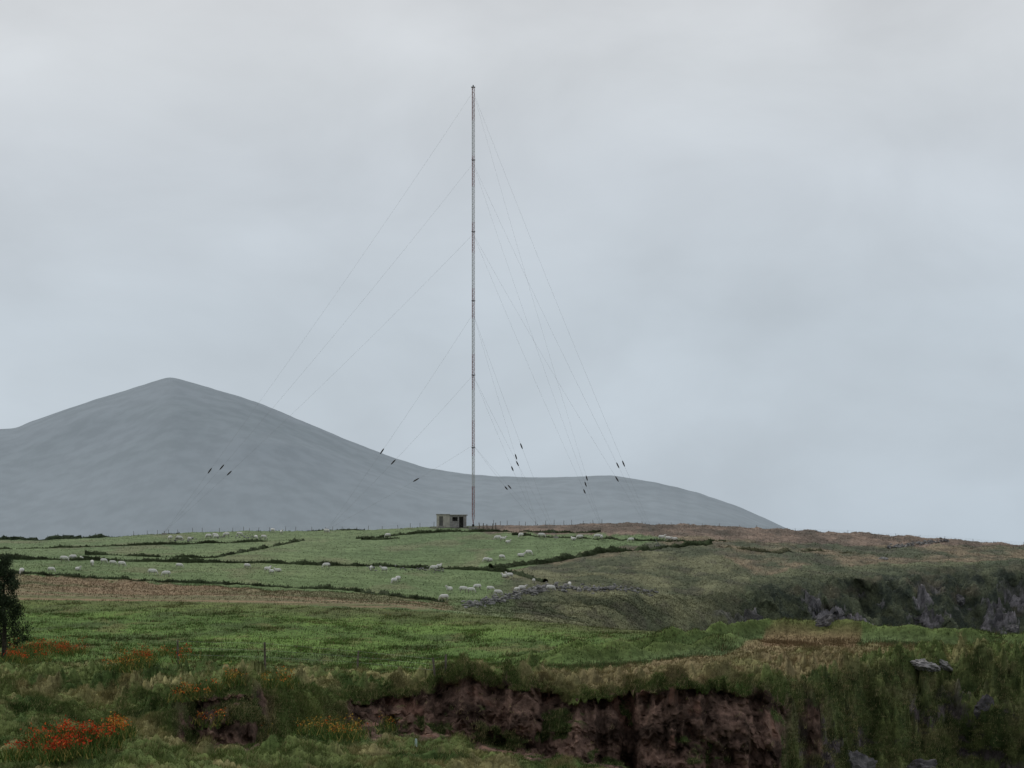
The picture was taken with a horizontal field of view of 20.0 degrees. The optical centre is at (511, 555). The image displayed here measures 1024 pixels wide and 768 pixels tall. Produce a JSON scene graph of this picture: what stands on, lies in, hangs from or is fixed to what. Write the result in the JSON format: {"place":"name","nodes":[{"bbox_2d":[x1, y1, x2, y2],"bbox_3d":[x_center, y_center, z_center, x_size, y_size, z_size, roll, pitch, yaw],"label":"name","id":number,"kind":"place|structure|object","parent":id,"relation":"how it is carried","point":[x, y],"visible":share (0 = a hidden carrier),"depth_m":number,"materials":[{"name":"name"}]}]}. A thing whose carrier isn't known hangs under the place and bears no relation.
{"place":"outdoors","nodes":[
{"label":"outdoors","id":0,"kind":"place"},
{"bbox_2d":[0,377,784,539],"bbox_3d":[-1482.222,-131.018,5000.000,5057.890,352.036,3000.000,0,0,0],"label":"mountain","id":1,"kind":"structure","parent":0,"point":[142,459],"depth_m":4297.53,"materials":[{"name":"grey stone"}]},
{"bbox_2d":[0,522,1023,767],"bbox_3d":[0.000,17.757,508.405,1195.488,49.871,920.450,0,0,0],"label":"ground","id":2,"kind":"structure","parent":0,"point":[742,740],"depth_m":270.51,"materials":[{"name":"green plant"}]},
{"bbox_2d":[0,552,34,657],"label":"windswept tree","id":3,"kind":"object","parent":2,"relation":"on","point":[6,601],"visible":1,"depth_m":225.75,"materials":[{"name":"green plant"}]},
{"bbox_2d":[0,648,53,664],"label":"montbretia flowers","id":4,"kind":"object","parent":2,"relation":"on","point":[12,657],"visible":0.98,"depth_m":204.23,"materials":[{"name":"green plant"}]},
{"bbox_2d":[0,637,91,657],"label":"montbretia flowers","id":5,"kind":"object","parent":2,"relation":"on","point":[64,649],"visible":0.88,"depth_m":235.68,"materials":[{"name":"green plant"}]},
{"bbox_2d":[0,732,99,766],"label":"montbretia flowers","id":6,"kind":"object","parent":2,"relation":"on","point":[21,754],"visible":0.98,"depth_m":100.57,"materials":[{"name":"plant"}]},
{"bbox_2d":[60,556,68,561],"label":"sheep","id":7,"kind":"object","parent":2,"relation":"on","point":[64,557],"visible":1,"depth_m":490.07},
{"bbox_2d":[4,713,131,759],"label":"montbretia flowers","id":8,"kind":"object","parent":2,"relation":"on","point":[105,740],"visible":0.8,"depth_m":104.73,"materials":[{"name":"plant"}]},
{"bbox_2d":[0,532,177,540],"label":"hedge","id":9,"kind":"object","parent":2,"relation":"on","point":[4,537],"visible":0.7,"depth_m":612.32,"materials":[{"name":"green plant"}]},
{"bbox_2d":[91,711,141,738],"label":"montbretia flowers","id":10,"kind":"object","parent":2,"relation":"on","point":[131,732],"visible":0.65,"depth_m":114.56,"materials":[{"name":"orange plant"}]},
{"bbox_2d":[118,561,125,566],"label":"sheep","id":11,"kind":"object","parent":2,"relation":"on","point":[121,562],"visible":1,"depth_m":476.38},
{"bbox_2d":[96,648,162,672],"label":"montbretia flowers","id":12,"kind":"object","parent":2,"relation":"on","point":[129,666],"visible":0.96,"depth_m":162.54,"materials":[{"name":"green plant"}]},
{"bbox_2d":[0,538,283,548],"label":"field bank","id":13,"kind":"structure","parent":2,"relation":"on","point":[171,543],"depth_m":561.33,"materials":[{"name":"green plant"}]},
{"bbox_2d":[148,569,157,574],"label":"sheep","id":14,"kind":"object","parent":2,"relation":"on","point":[152,570],"visible":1,"depth_m":445.97},
{"bbox_2d":[112,642,202,667],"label":"montbretia flowers","id":15,"kind":"object","parent":2,"relation":"on","point":[146,655],"visible":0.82,"depth_m":226.88,"materials":[{"name":"green plant"}]},
{"bbox_2d":[161,571,170,576],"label":"sheep","id":16,"kind":"object","parent":2,"relation":"on","point":[166,572],"visible":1,"depth_m":444.56},
{"bbox_2d":[164,647,185,657],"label":"montbretia flowers","id":17,"kind":"object","parent":2,"relation":"on","point":[175,654],"visible":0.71,"depth_m":233.44,"materials":[{"name":"green plant"}]},
{"bbox_2d":[165,681,213,702],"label":"montbretia flowers","id":18,"kind":"object","parent":2,"relation":"on","point":[191,694],"visible":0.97,"depth_m":142.69,"materials":[{"name":"green plant"}]},
{"bbox_2d":[84,538,304,557],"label":"field bank","id":19,"kind":"structure","parent":2,"relation":"on","point":[242,550],"depth_m":514.44,"materials":[{"name":"green plant"}]},
{"bbox_2d":[187,707,231,729],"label":"montbretia flowers","id":20,"kind":"object","parent":2,"relation":"on","point":[199,721],"visible":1,"depth_m":141.05,"materials":[{"name":"green plant"}]},
{"bbox_2d":[174,535,265,541],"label":"stone wall","id":21,"kind":"structure","parent":2,"relation":"on","point":[219,536],"depth_m":580.17,"materials":[{"name":"grey stone"}]},
{"bbox_2d":[7,568,446,602],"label":"field bank","id":22,"kind":"structure","parent":2,"relation":"on","point":[327,586],"depth_m":432.27,"materials":[{"name":"green plant"}]},
{"bbox_2d":[200,661,308,693],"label":"montbretia flowers","id":23,"kind":"object","parent":2,"relation":"on","point":[283,679],"visible":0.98,"depth_m":147.22,"materials":[{"name":"plant"}]},
{"bbox_2d":[0,553,547,581],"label":"field bank","id":24,"kind":"structure","parent":2,"relation":"on","point":[15,556],"depth_m":492.02,"materials":[{"name":"green plant"}]},
{"bbox_2d":[133,523,433,533],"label":"wire fence","id":25,"kind":"object","parent":2,"relation":"on","point":[262,527],"visible":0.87,"depth_m":614.51,"materials":[{"name":"metal"}]},
{"bbox_2d":[177,640,446,674],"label":"wire fence","id":26,"kind":"object","parent":2,"relation":"on","point":[265,643],"visible":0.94,"depth_m":164.52,"materials":[{"name":"metal"}]},
{"bbox_2d":[259,528,364,530],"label":"hedge","id":27,"kind":"object","parent":2,"relation":"on","point":[339,529],"visible":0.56,"depth_m":612.02,"materials":[{"name":"green plant"}]},
{"bbox_2d":[258,713,400,741],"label":"montbretia flowers","id":28,"kind":"object","parent":2,"relation":"on","point":[337,734],"visible":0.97,"depth_m":143.40,"materials":[{"name":"plant"}]},
{"bbox_2d":[356,536,399,539],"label":"field bank","id":29,"kind":"structure","parent":2,"relation":"on","point":[374,538],"depth_m":572.69,"materials":[{"name":"green plant"}]},
{"bbox_2d":[379,566,387,572],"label":"sheep","id":30,"kind":"object","parent":2,"relation":"on","point":[384,568],"visible":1,"depth_m":477.70},
{"bbox_2d":[366,565,443,572],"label":"stone wall","id":31,"kind":"structure","parent":2,"relation":"on","point":[412,569],"depth_m":488.16,"materials":[{"name":"grey stone"}]},
{"bbox_2d":[168,85,656,540],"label":"guyed radio mast","id":32,"kind":"object","parent":2,"relation":"on","point":[472,231],"visible":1,"depth_m":599.88,"materials":[{"name":"grey metal"}]},
{"bbox_2d":[429,565,437,569],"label":"sheep","id":33,"kind":"object","parent":2,"relation":"on","point":[432,567],"visible":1,"depth_m":487.02},
{"bbox_2d":[438,594,448,600],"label":"sheep","id":34,"kind":"object","parent":2,"relation":"on","point":[443,596],"visible":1,"depth_m":411.24},
{"bbox_2d":[445,585,452,592],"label":"sheep","id":35,"kind":"object","parent":2,"relation":"on","point":[448,589],"visible":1,"depth_m":441.95},
{"bbox_2d":[436,514,467,527],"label":"concrete hut","id":36,"kind":"object","parent":2,"relation":"on","point":[451,520],"visible":0.77,"depth_m":606.00,"materials":[{"name":"grey concrete"}]},
{"bbox_2d":[439,516,442,525],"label":"door","id":37,"kind":"structure","parent":36,"relation":"in","point":[440,517],"depth_m":606.04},
{"bbox_2d":[459,586,467,591],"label":"sheep","id":38,"kind":"object","parent":2,"relation":"on","point":[463,587],"visible":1,"depth_m":442.36},
{"bbox_2d":[467,587,475,592],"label":"sheep","id":39,"kind":"object","parent":2,"relation":"on","point":[472,589],"visible":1,"depth_m":441.04},
{"bbox_2d":[473,584,480,589],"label":"sheep","id":40,"kind":"object","parent":2,"relation":"on","point":[477,585],"visible":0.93,"depth_m":447.88},
{"bbox_2d":[361,528,600,539],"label":"field bank","id":41,"kind":"structure","parent":2,"relation":"on","point":[367,537],"depth_m":588.88,"materials":[{"name":"green plant"}]},
{"bbox_2d":[494,590,502,595],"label":"sheep","id":42,"kind":"object","parent":2,"relation":"on","point":[499,592],"visible":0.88,"depth_m":435.04},
{"bbox_2d":[504,571,512,577],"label":"sheep","id":43,"kind":"object","parent":2,"relation":"on","point":[509,574],"visible":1,"depth_m":472.63},
{"bbox_2d":[0,630,1023,767],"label":"rough grass","id":44,"kind":"structure","parent":2,"relation":"on","point":[303,702],"depth_m":162.56,"materials":[{"name":"green plant"}]},
{"bbox_2d":[0,598,1023,676],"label":"meadow grass","id":45,"kind":"structure","parent":2,"relation":"on","point":[812,645],"depth_m":254.18,"materials":[{"name":"green plant"}]},
{"bbox_2d":[0,522,1023,631],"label":"moor grass","id":46,"kind":"structure","parent":2,"relation":"on","point":[399,602],"depth_m":457.87,"materials":[{"name":"green plant"}]},
{"bbox_2d":[493,520,588,525],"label":"wire fence","id":47,"kind":"object","parent":2,"relation":"on","point":[535,522],"visible":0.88,"depth_m":612.32,"materials":[{"name":"metal"}]},
{"bbox_2d":[546,585,555,590],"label":"sheep","id":48,"kind":"object","parent":2,"relation":"on","point":[550,586],"visible":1,"depth_m":439.89},
{"bbox_2d":[461,581,658,607],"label":"stone wall","id":49,"kind":"structure","parent":2,"relation":"on","point":[533,590],"depth_m":440.76,"materials":[{"name":"grey stone"}]},
{"bbox_2d":[171,661,1023,721],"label":"rim grass","id":50,"kind":"structure","parent":2,"relation":"on","point":[482,679],"depth_m":164.02,"materials":[{"name":"green plant"}]},
{"bbox_2d":[488,537,712,568],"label":"field bank","id":51,"kind":"structure","parent":2,"relation":"on","point":[591,552],"depth_m":531.98,"materials":[{"name":"green plant"}]},
{"bbox_2d":[512,532,729,541],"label":"field bank","id":52,"kind":"structure","parent":2,"relation":"on","point":[585,537],"depth_m":568.95,"materials":[{"name":"green plant"}]},
{"bbox_2d":[815,613,836,626],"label":"rock outcrop","id":53,"kind":"object","parent":2,"relation":"on","point":[830,618],"visible":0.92,"depth_m":248.50,"materials":[{"name":"grey stone"}]},
{"bbox_2d":[716,544,953,556],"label":"field bank","id":54,"kind":"structure","parent":2,"relation":"on","point":[779,551],"depth_m":550.59,"materials":[{"name":"green plant"}]},
{"bbox_2d":[651,521,1023,543],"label":"wire fence","id":55,"kind":"object","parent":2,"relation":"on","point":[849,530],"visible":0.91,"depth_m":616.33,"materials":[{"name":"metal"}]},
{"bbox_2d":[846,749,877,767],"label":"rock outcrop","id":56,"kind":"object","parent":2,"relation":"on","point":[858,759],"visible":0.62,"depth_m":177.60,"materials":[{"name":"grey stone"}]},
{"bbox_2d":[887,537,948,548],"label":"stone wall","id":57,"kind":"structure","parent":2,"relation":"on","point":[930,541],"depth_m":592.03,"materials":[{"name":"grey stone"}]},
{"bbox_2d":[907,758,937,767],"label":"rock outcrop","id":58,"kind":"object","parent":2,"relation":"on","point":[930,763],"visible":1,"depth_m":183.81,"materials":[{"name":"grey stone"}]},
{"bbox_2d":[910,659,940,671],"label":"rock outcrop","id":59,"kind":"object","parent":2,"relation":"on","point":[921,664],"visible":1,"depth_m":193.10,"materials":[{"name":"grey stone"}]},
{"bbox_2d":[939,659,952,671],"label":"rock outcrop","id":60,"kind":"object","parent":2,"relation":"on","point":[945,665],"visible":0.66,"depth_m":196.84,"materials":[{"name":"grey stone"}]},
{"bbox_2d":[956,594,964,605],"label":"rock outcrop","id":61,"kind":"object","parent":2,"relation":"on","point":[960,599],"visible":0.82,"depth_m":518.61,"materials":[{"name":"grey stone"}]},
{"bbox_2d":[974,694,993,718],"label":"rock outcrop","id":62,"kind":"object","parent":2,"relation":"on","point":[987,700],"visible":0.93,"depth_m":191.26,"materials":[{"name":"grey stone"}]},
{"bbox_2d":[1006,624,1018,632],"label":"rock outcrop","id":63,"kind":"object","parent":2,"relation":"on","point":[1013,628],"visible":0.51,"depth_m":514.10,"materials":[{"name":"grey stone"}]},
{"bbox_2d":[0,0,1023,544],"label":"sky","id":64,"kind":"structure","parent":0,"point":[778,244],"materials":[{"name":"grey"}]}
]}

